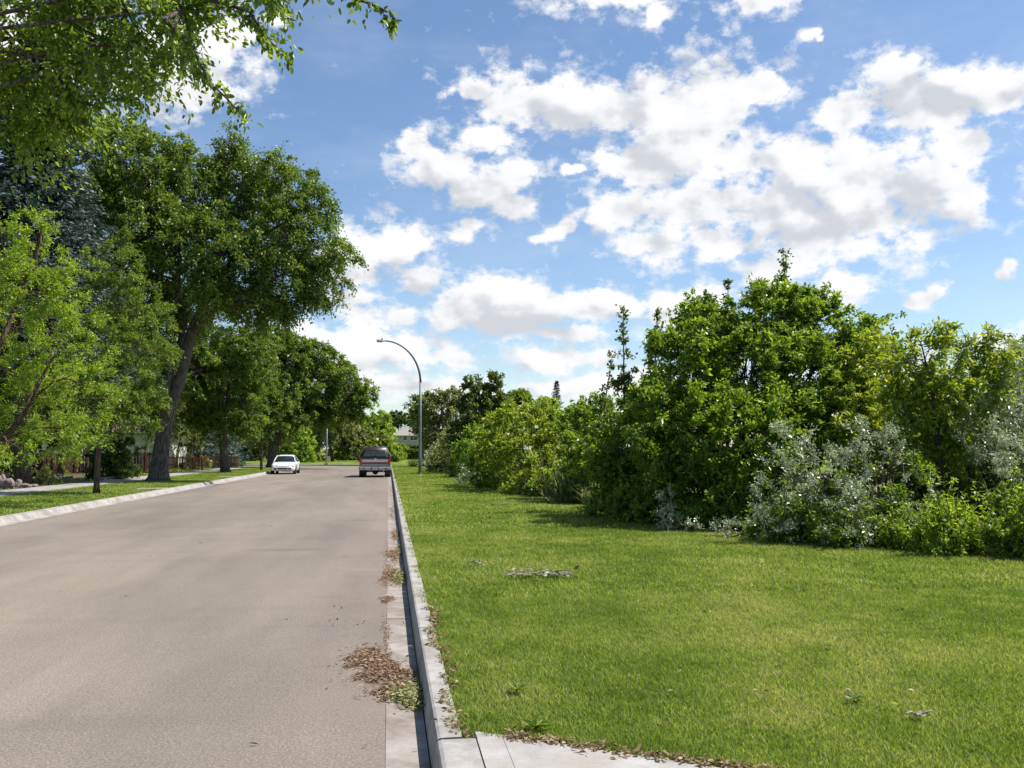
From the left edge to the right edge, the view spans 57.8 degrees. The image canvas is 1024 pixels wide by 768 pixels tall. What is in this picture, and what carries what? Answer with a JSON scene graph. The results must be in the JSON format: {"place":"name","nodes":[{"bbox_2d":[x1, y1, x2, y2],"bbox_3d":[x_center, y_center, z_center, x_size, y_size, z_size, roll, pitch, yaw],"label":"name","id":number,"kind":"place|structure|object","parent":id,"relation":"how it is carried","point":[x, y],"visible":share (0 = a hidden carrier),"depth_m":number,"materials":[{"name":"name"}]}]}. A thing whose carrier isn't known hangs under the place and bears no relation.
{"place":"outdoors","nodes":[
{"label":"outdoors","id":0,"kind":"place"},
{"bbox_2d":[0,467,245,495],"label":"sidewalk","id":1,"kind":"structure","parent":0,"point":[40,489],"depth_m":40.79,"materials":[{"name":"concrete"}]},
{"bbox_2d":[0,467,270,515],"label":"lawn","id":2,"kind":"structure","parent":0,"point":[85,495],"depth_m":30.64,"materials":[{"name":"green plant"}]},
{"bbox_2d":[0,449,9,474],"bbox_3d":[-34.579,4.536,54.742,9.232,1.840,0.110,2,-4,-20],"label":"shrub","id":3,"kind":"object","parent":2,"relation":"on","point":[6,470],"visible":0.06,"depth_m":56.16,"materials":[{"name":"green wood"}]},
{"bbox_2d":[0,201,129,476],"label":"ash tree","id":4,"kind":"object","parent":2,"relation":"on","point":[60,386],"visible":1,"depth_m":25.77,"materials":[{"name":"green plant"}]},
{"bbox_2d":[0,298,136,475],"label":"yard tree","id":5,"kind":"object","parent":2,"relation":"on","point":[59,469],"depth_m":54.67,"materials":[{"name":"green plant"}]},
{"bbox_2d":[32,452,151,473],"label":"wooden fence","id":6,"kind":"object","parent":2,"relation":"on","point":[144,461],"visible":0.26,"depth_m":62.01,"materials":[{"name":"red wood"}]},
{"bbox_2d":[1,410,186,468],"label":"bungalow","id":7,"kind":"object","parent":2,"relation":"on","point":[138,438],"visible":0.09,"depth_m":80.28,"materials":[{"name":"white paint"}]},
{"bbox_2d":[0,466,219,490],"bbox_3d":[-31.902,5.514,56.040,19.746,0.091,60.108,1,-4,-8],"label":"grass yard","id":8,"kind":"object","parent":2,"relation":"on","point":[142,472],"depth_m":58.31,"materials":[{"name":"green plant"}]},
{"bbox_2d":[5,478,14,488],"bbox_3d":[-19.875,3.993,36.726,0.357,0.543,0.316,1,-4,-8],"label":"boulder","id":9,"kind":"object","parent":8,"relation":"on","point":[10,483],"visible":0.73,"depth_m":36.61,"materials":[{"name":"grey stone"}]},
{"bbox_2d":[0,367,76,449],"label":"yard tree","id":10,"kind":"object","parent":8,"relation":"on","point":[2,381],"visible":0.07,"depth_m":46.28,"materials":[{"name":"green plant"}]},
{"bbox_2d":[31,446,46,482],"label":"barberry bush","id":11,"kind":"object","parent":8,"relation":"on","point":[41,463],"visible":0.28,"depth_m":43.27,"materials":[{"name":"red plant"}]},
{"bbox_2d":[33,469,62,484],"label":"garden plant","id":12,"kind":"object","parent":8,"relation":"on","point":[41,476],"visible":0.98,"depth_m":40.88,"materials":[{"name":"green plant"}]},
{"bbox_2d":[9,388,95,475],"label":"yard tree","id":13,"kind":"object","parent":8,"relation":"on","point":[55,440],"visible":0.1,"depth_m":52.61,"materials":[{"name":"green plant"}]},
{"bbox_2d":[0,28,156,483],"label":"spruce tree","id":14,"kind":"object","parent":8,"relation":"on","point":[64,202],"visible":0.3,"depth_m":39.81,"materials":[{"name":"green plant"}]},
{"bbox_2d":[82,431,146,479],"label":"round shrub","id":15,"kind":"object","parent":8,"relation":"on","point":[120,452],"visible":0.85,"depth_m":48.99,"materials":[{"name":"green plant"}]},
{"bbox_2d":[45,223,184,493],"bbox_3d":[-14.120,-0.989,33.294,4.538,9.771,4.613,1,-4,-8],"label":"ash tree","id":16,"kind":"object","parent":2,"relation":"on","point":[134,400],"visible":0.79,"depth_m":33.05,"materials":[{"name":"green plant"}]},
{"bbox_2d":[76,328,186,448],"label":"yard tree","id":17,"kind":"object","parent":2,"relation":"on","point":[154,413],"visible":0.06,"depth_m":68.37,"materials":[{"name":"green plant"}]},
{"bbox_2d":[169,456,202,469],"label":"wooden fence","id":18,"kind":"object","parent":2,"relation":"on","point":[192,461],"visible":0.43,"depth_m":75.03,"materials":[{"name":"brown wood"}]},
{"bbox_2d":[142,364,231,467],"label":"weeping birch tree","id":19,"kind":"object","parent":2,"relation":"on","point":[177,448],"visible":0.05,"depth_m":79.92,"materials":[{"name":"green plant"}]},
{"bbox_2d":[174,420,212,469],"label":"flowering shrub","id":20,"kind":"object","parent":2,"relation":"on","point":[191,447],"visible":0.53,"depth_m":76.01,"materials":[{"name":"green plant"}]},
{"bbox_2d":[0,0,401,209],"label":"elm tree","id":21,"kind":"object","parent":2,"relation":"on","point":[82,57],"visible":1,"depth_m":11.21,"materials":[{"name":"green plant"}]},
{"bbox_2d":[145,306,283,471],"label":"elm tree","id":22,"kind":"object","parent":2,"relation":"on","point":[214,368],"visible":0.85,"depth_m":65.09,"materials":[{"name":"green plant"}]},
{"bbox_2d":[61,109,369,481],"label":"elm tree","id":23,"kind":"object","parent":2,"relation":"on","point":[191,225],"visible":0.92,"depth_m":46.12,"materials":[{"name":"green plant"}]},
{"bbox_2d":[200,455,239,467],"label":"wooden fence","id":24,"kind":"object","parent":2,"relation":"on","point":[215,463],"visible":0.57,"depth_m":84.97,"materials":[{"name":"brown wood"}]},
{"bbox_2d":[233,341,303,469],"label":"young elm tree","id":25,"kind":"object","parent":2,"relation":"on","point":[279,404],"visible":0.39,"depth_m":72.65,"materials":[{"name":"green plant"}]},
{"bbox_2d":[223,324,380,466],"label":"elm tree","id":26,"kind":"object","parent":2,"relation":"on","point":[332,378],"visible":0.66,"depth_m":84.97,"materials":[{"name":"green plant"}]},
{"bbox_2d":[0,466,387,767],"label":"road","id":27,"kind":"structure","parent":0,"point":[181,646],"depth_m":8.60,"materials":[{"name":"grey asphalt"}]},
{"bbox_2d":[271,455,299,473],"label":"parked car","id":28,"kind":"object","parent":27,"relation":"on","point":[285,463],"visible":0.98,"depth_m":66.53,"materials":[{"name":"white paint"}]},
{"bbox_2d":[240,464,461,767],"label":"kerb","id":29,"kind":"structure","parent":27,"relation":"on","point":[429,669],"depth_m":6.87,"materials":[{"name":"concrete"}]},
{"bbox_2d":[327,475,420,701],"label":"brown leaf litter","id":30,"kind":"object","parent":27,"relation":"on","point":[380,667],"visible":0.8,"depth_m":7.05,"materials":[{"name":"brown plant"}]},
{"bbox_2d":[357,446,393,476],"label":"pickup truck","id":31,"kind":"object","parent":27,"relation":"on","point":[375,459],"visible":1,"depth_m":57.99,"materials":[{"name":"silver metal"}]},
{"bbox_2d":[0,0,1023,448],"label":"sky","id":32,"kind":"structure","parent":0,"point":[507,175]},
{"bbox_2d":[395,481,659,528],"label":"grass","id":33,"kind":"structure","parent":0,"point":[429,488],"depth_m":23.84,"materials":[{"name":"green plant"}]},
{"bbox_2d":[475,731,719,767],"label":"footpath","id":34,"kind":"structure","parent":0,"point":[498,752],"depth_m":4.49,"materials":[{"name":"concrete"}]},
{"bbox_2d":[189,449,1022,458],"bbox_3d":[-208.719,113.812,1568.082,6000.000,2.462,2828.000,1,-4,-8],"label":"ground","id":35,"kind":"structure","parent":0,"point":[323,454],"depth_m":193.82,"materials":[{"name":"green plant"}]},
{"bbox_2d":[364,409,396,440],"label":"maple tree","id":36,"kind":"object","parent":35,"relation":"on","point":[378,425],"visible":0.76,"depth_m":186.95,"materials":[{"name":"green plant"}]},
{"bbox_2d":[388,410,408,429],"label":"skyline tree","id":37,"kind":"object","parent":35,"relation":"on","point":[399,418],"visible":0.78,"depth_m":326.06,"materials":[{"name":"green plant"}]},
{"bbox_2d":[395,427,418,444],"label":"bungalow","id":38,"kind":"object","parent":35,"relation":"on","point":[404,436],"visible":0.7,"depth_m":230.28,"materials":[{"name":"teal"}]},
{"bbox_2d":[240,459,1023,767],"bbox_3d":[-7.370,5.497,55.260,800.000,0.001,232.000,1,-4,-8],"label":"lawn","id":39,"kind":"structure","parent":0,"point":[344,462],"depth_m":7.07,"materials":[{"name":"green plant"}]},
{"bbox_2d":[187,381,252,464],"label":"spruce tree","id":40,"kind":"object","parent":39,"relation":"on","point":[239,446],"visible":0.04,"depth_m":103.36,"materials":[{"name":"green plant"}]},
{"bbox_2d":[234,440,259,460],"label":"bush","id":41,"kind":"object","parent":39,"relation":"on","point":[255,450],"visible":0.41,"depth_m":145.15,"materials":[{"name":"green plant"}]},
{"bbox_2d":[245,423,300,456],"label":"crab apple tree","id":42,"kind":"object","parent":39,"relation":"on","point":[255,443],"visible":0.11,"depth_m":140.27,"materials":[{"name":"green plant"}]},
{"bbox_2d":[280,425,317,461],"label":"maple shrub","id":43,"kind":"object","parent":39,"relation":"on","point":[305,445],"visible":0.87,"depth_m":124.24,"materials":[{"name":"green plant"}]},
{"bbox_2d":[294,412,365,460],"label":"crab apple tree","id":44,"kind":"object","parent":39,"relation":"on","point":[334,440],"visible":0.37,"depth_m":135.36,"materials":[{"name":"green plant"}]},
{"bbox_2d":[332,445,352,460],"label":"bush","id":45,"kind":"object","parent":39,"relation":"on","point":[337,456],"visible":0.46,"depth_m":149.19,"materials":[{"name":"green plant"}]},
{"bbox_2d":[340,426,377,460],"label":"crab apple tree","id":46,"kind":"object","parent":39,"relation":"on","point":[353,449],"visible":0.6,"depth_m":138.66,"materials":[{"name":"green plant"}]},
{"bbox_2d":[366,426,404,461],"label":"maple shrub","id":47,"kind":"object","parent":39,"relation":"on","point":[389,442],"visible":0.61,"depth_m":129.92,"materials":[{"name":"green plant"}]},
{"bbox_2d":[376,338,421,473],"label":"street lamp","id":48,"kind":"object","parent":39,"relation":"on","point":[420,417],"visible":0.97,"depth_m":59.58,"materials":[{"name":"metal"}]},
{"bbox_2d":[402,448,430,459],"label":"hedge","id":49,"kind":"object","parent":39,"relation":"on","point":[412,453],"visible":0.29,"depth_m":165.84,"materials":[{"name":"green plant"}]},
{"bbox_2d":[401,390,439,460],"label":"dark tree","id":50,"kind":"object","parent":39,"relation":"on","point":[415,397],"visible":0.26,"depth_m":99.25,"materials":[{"name":"green plant"}]},
{"bbox_2d":[417,443,441,469],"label":"silver shrub","id":51,"kind":"object","parent":39,"relation":"on","point":[426,453],"visible":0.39,"depth_m":71.49,"materials":[{"name":"green plant"}]},
{"bbox_2d":[391,465,485,481],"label":"grass","id":52,"kind":"object","parent":39,"relation":"on","point":[405,473],"depth_m":55.55,"materials":[{"name":"green plant"}]},
{"bbox_2d":[408,385,477,456],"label":"cottonwood tree","id":53,"kind":"object","parent":39,"relation":"on","point":[442,398],"visible":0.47,"depth_m":87.26,"materials":[{"name":"green plant"}]},
{"bbox_2d":[424,422,465,472],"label":"hedge shrub","id":54,"kind":"object","parent":39,"relation":"on","point":[441,465],"visible":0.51,"depth_m":65.32,"materials":[{"name":"green plant"}]},
{"bbox_2d":[442,421,488,478],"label":"hedge shrub","id":55,"kind":"object","parent":39,"relation":"on","point":[467,434],"visible":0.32,"depth_m":52.55,"materials":[{"name":"green plant"}]},
{"bbox_2d":[454,454,481,483],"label":"silver shrub","id":56,"kind":"object","parent":39,"relation":"on","point":[464,475],"visible":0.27,"depth_m":42.80,"materials":[{"name":"green plant"}]},
{"bbox_2d":[443,368,519,462],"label":"black poplar tree","id":57,"kind":"object","parent":39,"relation":"on","point":[487,404],"visible":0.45,"depth_m":61.91,"materials":[{"name":"green plant"}]},
{"bbox_2d":[452,399,525,489],"bbox_3d":[-0.690,2.488,38.765,3.257,3.945,7.571,1,-4,-8],"label":"hedge shrub","id":58,"kind":"object","parent":39,"relation":"on","point":[492,481],"visible":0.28,"depth_m":37.64,"materials":[{"name":"green plant"}]},
{"bbox_2d":[507,682,528,691],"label":"lawn weed","id":59,"kind":"object","parent":39,"relation":"on","point":[517,688],"visible":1,"depth_m":5.71,"materials":[{"name":"green plant"}]},
{"bbox_2d":[505,388,536,453],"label":"willow tree","id":60,"kind":"object","parent":39,"relation":"on","point":[520,394],"visible":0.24,"depth_m":81.40,"materials":[{"name":"green plant"}]},
{"bbox_2d":[470,394,585,492],"bbox_3d":[0.919,2.136,34.144,4.102,3.870,6.746,2,-5,-26],"label":"hedge shrub","id":61,"kind":"object","parent":39,"relation":"on","point":[512,439],"visible":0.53,"depth_m":34.28,"materials":[{"name":"green plant"}]},
{"bbox_2d":[509,449,561,495],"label":"hedge shrub","id":62,"kind":"object","parent":39,"relation":"on","point":[530,465],"visible":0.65,"depth_m":31.27,"materials":[{"name":"green plant"}]},
{"bbox_2d":[521,718,554,728],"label":"lawn weed","id":63,"kind":"object","parent":39,"relation":"on","point":[541,723],"visible":0.99,"depth_m":4.93,"materials":[{"name":"green plant"}]},
{"bbox_2d":[500,565,580,577],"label":"fallen branch","id":64,"kind":"object","parent":39,"relation":"on","point":[534,572],"visible":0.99,"depth_m":10.92,"materials":[{"name":"grey wood"}]},
{"bbox_2d":[524,473,557,495],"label":"grass clump","id":65,"kind":"object","parent":39,"relation":"on","point":[541,479],"visible":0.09,"depth_m":30.26,"materials":[{"name":"green plant"}]},
{"bbox_2d":[536,396,562,461],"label":"willow tree","id":66,"kind":"object","parent":39,"relation":"on","point":[553,400],"visible":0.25,"depth_m":78.39,"materials":[{"name":"green plant"}]},
{"bbox_2d":[550,381,563,441],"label":"spruce tree","id":67,"kind":"object","parent":39,"relation":"on","point":[556,389],"visible":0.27,"depth_m":152.50,"materials":[{"name":"green plant"}]},
{"bbox_2d":[531,469,599,503],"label":"grass clump","id":68,"kind":"object","parent":39,"relation":"on","point":[559,492],"visible":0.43,"depth_m":26.35,"materials":[{"name":"green plant"}]},
{"bbox_2d":[552,391,621,502],"bbox_3d":[2.302,1.877,27.828,2.343,3.499,4.489,1,-4,-8],"label":"hedge shrub","id":69,"kind":"object","parent":39,"relation":"on","point":[580,418],"visible":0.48,"depth_m":27.55,"materials":[{"name":"green plant"}]},
{"bbox_2d":[572,482,603,506],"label":"grass clump","id":70,"kind":"object","parent":39,"relation":"on","point":[584,495],"visible":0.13,"depth_m":24.22,"materials":[{"name":"green plant"}]},
{"bbox_2d":[592,350,617,417],"bbox_3d":[2.381,1.153,23.452,0.620,4.069,0.605,1,-4,-8],"label":"aspen sapling","id":71,"kind":"object","parent":39,"relation":"on","point":[611,367],"visible":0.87,"depth_m":23.56,"materials":[{"name":"green plant"}]},
{"bbox_2d":[610,304,637,479],"bbox_3d":[2.796,0.572,23.049,0.669,5.170,0.678,3,-5,-37],"label":"aspen sapling","id":72,"kind":"object","parent":39,"relation":"on","point":[622,378],"visible":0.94,"depth_m":23.11,"materials":[{"name":"green plant"}]},
{"bbox_2d":[644,306,663,374],"bbox_3d":[3.581,0.612,22.976,0.638,5.079,0.659,-1,-4,14],"label":"aspen sapling","id":73,"kind":"object","parent":39,"relation":"on","point":[657,311],"visible":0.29,"depth_m":23.12,"materials":[{"name":"green plant"}]},
{"bbox_2d":[421,581,922,767],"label":"dry leaves","id":74,"kind":"object","parent":39,"relation":"on","point":[654,753],"visible":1,"depth_m":4.78,"materials":[{"name":"brown plant"}]},
{"bbox_2d":[652,484,706,530],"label":"silver shrub","id":75,"kind":"object","parent":39,"relation":"on","point":[668,525],"visible":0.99,"depth_m":17.38,"materials":[{"name":"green plant"}]},
{"bbox_2d":[696,289,711,496],"bbox_3d":[4.388,0.410,21.196,0.446,5.224,0.520,2,-5,-27],"label":"aspen sapling","id":76,"kind":"object","parent":39,"relation":"on","point":[706,297],"visible":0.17,"depth_m":21.35,"materials":[{"name":"green plant"}]},
{"bbox_2d":[717,278,736,438],"bbox_3d":[4.888,0.285,21.181,0.632,5.471,0.482,-1,-4,9],"label":"aspen sapling","id":77,"kind":"object","parent":39,"relation":"on","point":[723,311],"visible":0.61,"depth_m":21.30,"materials":[{"name":"green plant"}]},
{"bbox_2d":[703,502,768,537],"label":"silver shrub","id":78,"kind":"object","parent":39,"relation":"on","point":[726,532],"visible":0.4,"depth_m":16.07,"materials":[{"name":"green plant"}]},
{"bbox_2d":[567,268,907,531],"bbox_3d":[5.287,0.213,19.951,7.537,5.655,6.319,1,-4,-8],"label":"lilac bush","id":79,"kind":"object","parent":39,"relation":"on","point":[719,401],"visible":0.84,"depth_m":19.30,"materials":[{"name":"green plant"}]},
{"bbox_2d":[776,248,795,428],"bbox_3d":[6.346,-0.082,21.353,0.718,6.229,0.544,2,-5,-29],"label":"aspen sapling","id":80,"kind":"object","parent":39,"relation":"on","point":[785,264],"visible":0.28,"depth_m":21.55,"materials":[{"name":"green plant"}]},
{"bbox_2d":[741,481,841,543],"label":"shrub","id":81,"kind":"object","parent":39,"relation":"on","point":[752,531],"visible":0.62,"depth_m":15.19,"materials":[{"name":"green plant"}]},
{"bbox_2d":[745,419,851,544],"bbox_3d":[4.722,1.589,15.267,1.945,2.071,1.207,1,-4,-8],"label":"silver shrub","id":82,"kind":"object","parent":39,"relation":"on","point":[788,496],"visible":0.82,"depth_m":15.21,"materials":[{"name":"green plant"}]},
{"bbox_2d":[844,693,865,702],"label":"lawn weed","id":83,"kind":"object","parent":39,"relation":"on","point":[857,697],"visible":1,"depth_m":5.48,"materials":[{"name":"green plant"}]},
{"bbox_2d":[769,433,942,545],"bbox_3d":[5.675,1.710,15.066,2.872,1.851,1.741,0,-4,2],"label":"shrub","id":84,"kind":"object","parent":39,"relation":"on","point":[818,520],"visible":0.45,"depth_m":14.97,"materials":[{"name":"green plant"}]},
{"bbox_2d":[810,493,916,550],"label":"shrub","id":85,"kind":"object","parent":39,"relation":"on","point":[884,536],"visible":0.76,"depth_m":14.29,"materials":[{"name":"green plant"}]},
{"bbox_2d":[818,322,908,490],"bbox_3d":[7.107,0.757,18.559,1.814,4.174,2.666,-2,-5,27],"label":"yellow green shrub","id":86,"kind":"object","parent":39,"relation":"on","point":[849,413],"visible":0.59,"depth_m":18.39,"materials":[{"name":"green plant"}]},
{"bbox_2d":[818,413,943,548],"bbox_3d":[5.725,1.545,14.930,2.397,2.179,1.474,2,-5,-25],"label":"silver shrub","id":87,"kind":"object","parent":39,"relation":"on","point":[867,472],"visible":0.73,"depth_m":14.95,"materials":[{"name":"green plant"}]},
{"bbox_2d":[742,427,1023,525],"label":"understory shrub","id":88,"kind":"object","parent":39,"relation":"on","point":[852,473],"visible":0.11,"depth_m":17.68,"materials":[{"name":"green plant"}]},
{"bbox_2d":[891,702,932,715],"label":"fallen branch","id":89,"kind":"object","parent":39,"relation":"on","point":[919,713],"visible":1,"depth_m":5.11,"materials":[{"name":"grey wood"}]},
{"bbox_2d":[805,333,1023,497],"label":"lilac bush","id":90,"kind":"object","parent":39,"relation":"on","point":[912,361],"visible":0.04,"depth_m":22.35,"materials":[{"name":"green plant"}]},
{"bbox_2d":[817,446,1023,532],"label":"understory shrub","id":91,"kind":"object","parent":39,"relation":"on","point":[978,510],"visible":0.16,"depth_m":16.38,"materials":[{"name":"green plant"}]},
{"bbox_2d":[856,316,1023,495],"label":"green ash sapling","id":92,"kind":"object","parent":39,"relation":"on","point":[918,383],"visible":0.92,"depth_m":16.24,"materials":[{"name":"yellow plant"}]},
{"bbox_2d":[861,477,1023,557],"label":"shrub","id":93,"kind":"object","parent":39,"relation":"on","point":[935,537],"visible":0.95,"depth_m":13.32,"materials":[{"name":"green plant"}]},
{"bbox_2d":[865,334,1023,511],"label":"yellow green shrub","id":94,"kind":"object","parent":39,"relation":"on","point":[946,461],"visible":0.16,"depth_m":17.12,"materials":[{"name":"green plant"}]},
{"bbox_2d":[945,334,1023,521],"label":"silver shrub","id":95,"kind":"object","parent":39,"relation":"on","point":[1003,443],"visible":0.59,"depth_m":16.03,"materials":[{"name":"green plant"}]},
{"bbox_2d":[968,460,1023,560],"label":"shrub","id":96,"kind":"object","parent":39,"relation":"on","point":[1013,533],"visible":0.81,"depth_m":13.22,"materials":[{"name":"green plant"}]},
{"bbox_2d":[599,382,670,473],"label":"willow tree","id":97,"kind":"object","parent":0,"point":[619,400],"visible":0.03,"depth_m":49.76,"materials":[{"name":"green plant"}]},
{"bbox_2d":[405,525,1023,599],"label":"grass","id":98,"kind":"structure","parent":0,"point":[630,537],"depth_m":12.22,"materials":[{"name":"green plant"}]},
{"label":"ground","id":99,"kind":"structure","parent":0,"visible":0},
{"bbox_2d":[0,471,283,525],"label":"kerb","id":100,"kind":"structure","parent":99,"relation":"on","point":[30,515],"depth_m":28.08,"materials":[{"name":"concrete"}]},
{"bbox_2d":[174,344,246,466],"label":"spruce tree","id":101,"kind":"object","parent":99,"relation":"on","point":[210,451],"visible":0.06,"depth_m":92.34,"materials":[{"name":"green plant"}]},
{"bbox_2d":[385,474,429,767],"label":"gutter","id":102,"kind":"object","parent":99,"relation":"on","point":[406,744],"visible":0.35,"depth_m":6.09,"materials":[{"name":"concrete"}]},
{"bbox_2d":[379,484,425,715],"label":"pale leaf litter","id":103,"kind":"object","parent":102,"relation":"on","point":[408,694],"visible":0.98,"depth_m":6.14,"materials":[{"name":"plant"}]},
{"bbox_2d":[432,738,483,767],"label":"curb","id":104,"kind":"structure","parent":99,"relation":"on","point":[457,753],"depth_m":4.56,"materials":[{"name":"concrete"}]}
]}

